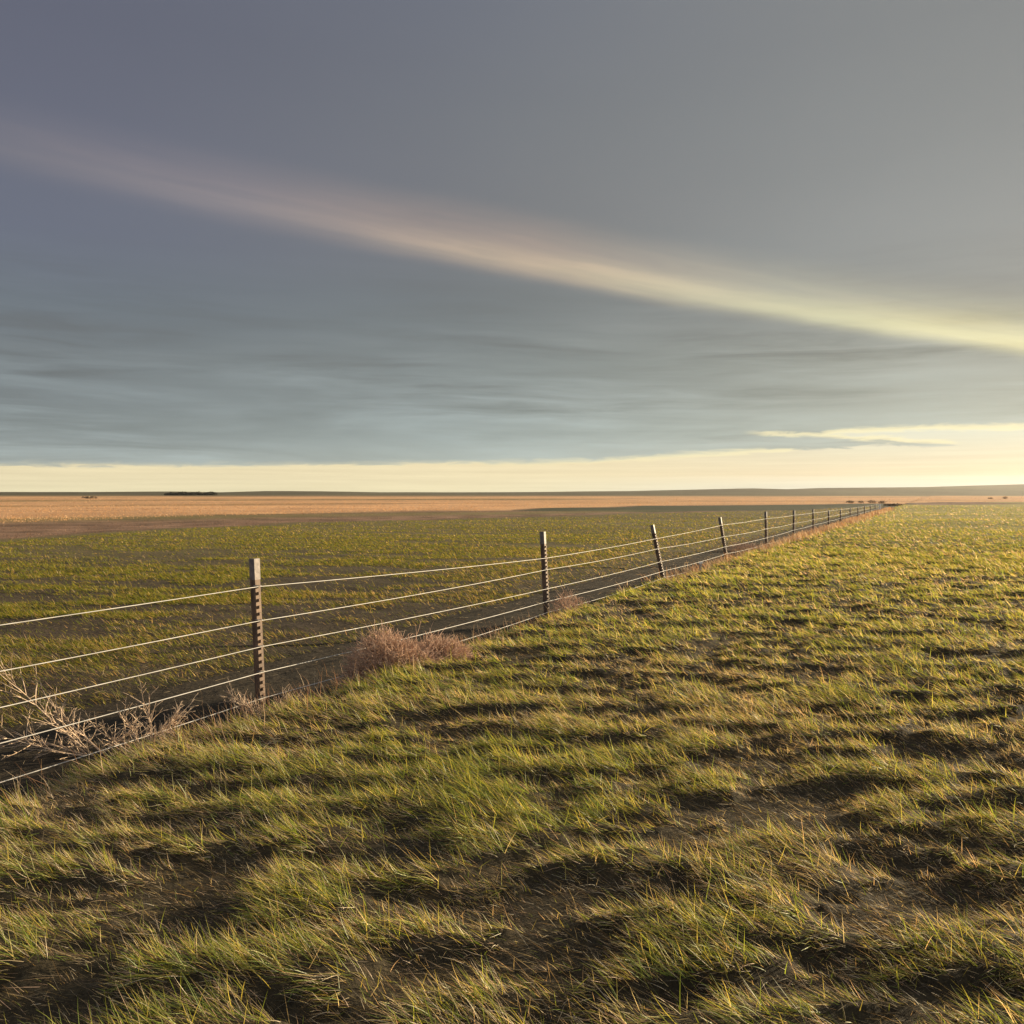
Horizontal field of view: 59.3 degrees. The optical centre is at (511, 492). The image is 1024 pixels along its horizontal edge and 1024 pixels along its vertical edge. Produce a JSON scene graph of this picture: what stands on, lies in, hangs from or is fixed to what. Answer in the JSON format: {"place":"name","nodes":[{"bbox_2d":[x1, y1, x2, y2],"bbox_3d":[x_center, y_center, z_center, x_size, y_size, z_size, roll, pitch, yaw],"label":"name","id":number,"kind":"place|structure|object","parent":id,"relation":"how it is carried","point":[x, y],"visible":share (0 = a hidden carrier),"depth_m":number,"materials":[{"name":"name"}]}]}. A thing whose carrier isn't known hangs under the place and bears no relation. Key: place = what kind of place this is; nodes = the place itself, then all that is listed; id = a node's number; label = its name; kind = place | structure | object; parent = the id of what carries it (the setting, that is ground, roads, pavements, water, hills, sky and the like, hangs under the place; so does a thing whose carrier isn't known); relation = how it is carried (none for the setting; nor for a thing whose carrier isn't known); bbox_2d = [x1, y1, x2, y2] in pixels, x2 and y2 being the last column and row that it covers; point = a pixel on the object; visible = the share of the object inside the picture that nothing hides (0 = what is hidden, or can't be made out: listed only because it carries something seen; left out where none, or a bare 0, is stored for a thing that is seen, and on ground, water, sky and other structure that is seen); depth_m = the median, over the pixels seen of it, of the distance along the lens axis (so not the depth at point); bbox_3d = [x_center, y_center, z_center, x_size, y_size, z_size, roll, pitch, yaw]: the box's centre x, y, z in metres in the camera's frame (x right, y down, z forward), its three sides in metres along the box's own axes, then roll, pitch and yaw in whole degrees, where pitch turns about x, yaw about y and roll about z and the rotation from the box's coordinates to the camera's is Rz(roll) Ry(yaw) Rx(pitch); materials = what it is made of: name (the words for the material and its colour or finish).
{"place":"outdoors","nodes":[
{"label":"outdoors","id":0,"kind":"place"},
{"bbox_2d":[0,532,791,774],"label":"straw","id":1,"kind":"object","parent":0,"point":[467,617],"visible":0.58,"depth_m":14.45,"materials":[{"name":"beige plant"}]},
{"bbox_2d":[0,495,1023,1023],"bbox_3d":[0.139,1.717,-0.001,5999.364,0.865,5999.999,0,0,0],"label":"ground","id":2,"kind":"structure","parent":0,"point":[956,981],"depth_m":5.21,"materials":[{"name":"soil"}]},
{"bbox_2d":[0,651,141,759],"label":"dry weed","id":3,"kind":"object","parent":2,"relation":"on","point":[74,741],"visible":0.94,"depth_m":6.20,"materials":[{"name":"beige plant"}]},
{"bbox_2d":[82,496,98,498],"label":"shrub","id":4,"kind":"object","parent":2,"relation":"on","point":[89,497],"visible":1,"depth_m":259.25,"materials":[{"name":"brown plant"}]},
{"bbox_2d":[77,676,198,762],"bbox_3d":[-2.516,1.542,5.984,0.792,0.637,0.384,0,0,10],"label":"dry weed","id":5,"kind":"object","parent":2,"relation":"on","point":[161,729],"visible":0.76,"depth_m":6.02,"materials":[{"name":"beige plant"}]},
{"bbox_2d":[164,491,217,494],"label":"treeline","id":6,"kind":"object","parent":2,"relation":"on","point":[195,493],"visible":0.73,"depth_m":558.71,"materials":[{"name":"green plant"}]},
{"bbox_2d":[219,680,302,720],"bbox_3d":[-1.806,1.635,6.899,0.951,0.397,0.350,0,0,0],"label":"dry weed","id":7,"kind":"object","parent":2,"relation":"on","point":[246,703],"visible":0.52,"depth_m":6.94,"materials":[{"name":"beige plant"}]},
{"bbox_2d":[332,619,452,688],"bbox_3d":[-1.029,1.515,8.286,1.268,0.733,0.976,0,0,0],"label":"tumbleweed","id":8,"kind":"object","parent":2,"relation":"on","point":[384,654],"visible":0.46,"depth_m":8.17,"materials":[{"name":"brown plant"}]},
{"bbox_2d":[0,504,880,782],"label":"wire fence","id":9,"kind":"object","parent":2,"relation":"on","point":[256,612],"visible":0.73,"depth_m":7.26,"materials":[{"name":"metal"}]},
{"bbox_2d":[411,630,475,663],"bbox_3d":[-0.670,1.497,8.579,0.726,0.429,0.679,0,0,0],"label":"tumbleweed","id":10,"kind":"object","parent":2,"relation":"on","point":[455,651],"visible":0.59,"depth_m":8.51,"materials":[{"name":"brown plant"}]},
{"bbox_2d":[0,507,893,804],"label":"dry grass","id":11,"kind":"structure","parent":2,"relation":"on","point":[846,521],"depth_m":10.95,"materials":[{"name":"plant"}]},
{"bbox_2d":[0,496,1021,537],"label":"stubble","id":12,"kind":"object","parent":2,"relation":"on","point":[298,510],"visible":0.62,"depth_m":89.93,"materials":[{"name":"beige plant"}]},
{"bbox_2d":[0,504,1023,1023],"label":"grass","id":13,"kind":"structure","parent":2,"relation":"on","point":[780,554],"depth_m":4.45,"materials":[{"name":"green plant"}]},
{"bbox_2d":[545,587,597,618],"bbox_3d":[0.889,1.586,12.605,0.823,0.628,0.868,0,0,45],"label":"tumbleweed","id":14,"kind":"object","parent":2,"relation":"on","point":[567,605],"visible":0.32,"depth_m":12.55,"materials":[{"name":"brown plant"}]},
{"bbox_2d":[727,540,759,551],"bbox_3d":[7.225,1.646,27.886,1.435,0.592,1.024,0,0,0],"label":"tumbleweed","id":15,"kind":"object","parent":2,"relation":"on","point":[742,547],"visible":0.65,"depth_m":27.82,"materials":[{"name":"brown plant"}]},
{"bbox_2d":[883,503,902,505],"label":"shrub","id":16,"kind":"object","parent":2,"relation":"on","point":[888,504],"visible":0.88,"depth_m":117.67,"materials":[{"name":"plant"}]},
{"bbox_2d":[0,484,1023,494],"bbox_3d":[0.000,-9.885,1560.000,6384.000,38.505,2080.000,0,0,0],"label":"hills","id":17,"kind":"structure","parent":0,"point":[1015,489],"depth_m":945.05,"materials":[{"name":"soil"}]},
{"bbox_2d":[0,0,1023,491],"label":"sky","id":18,"kind":"structure","parent":0,"point":[246,245],"materials":[{"name":"grey"}]}
]}

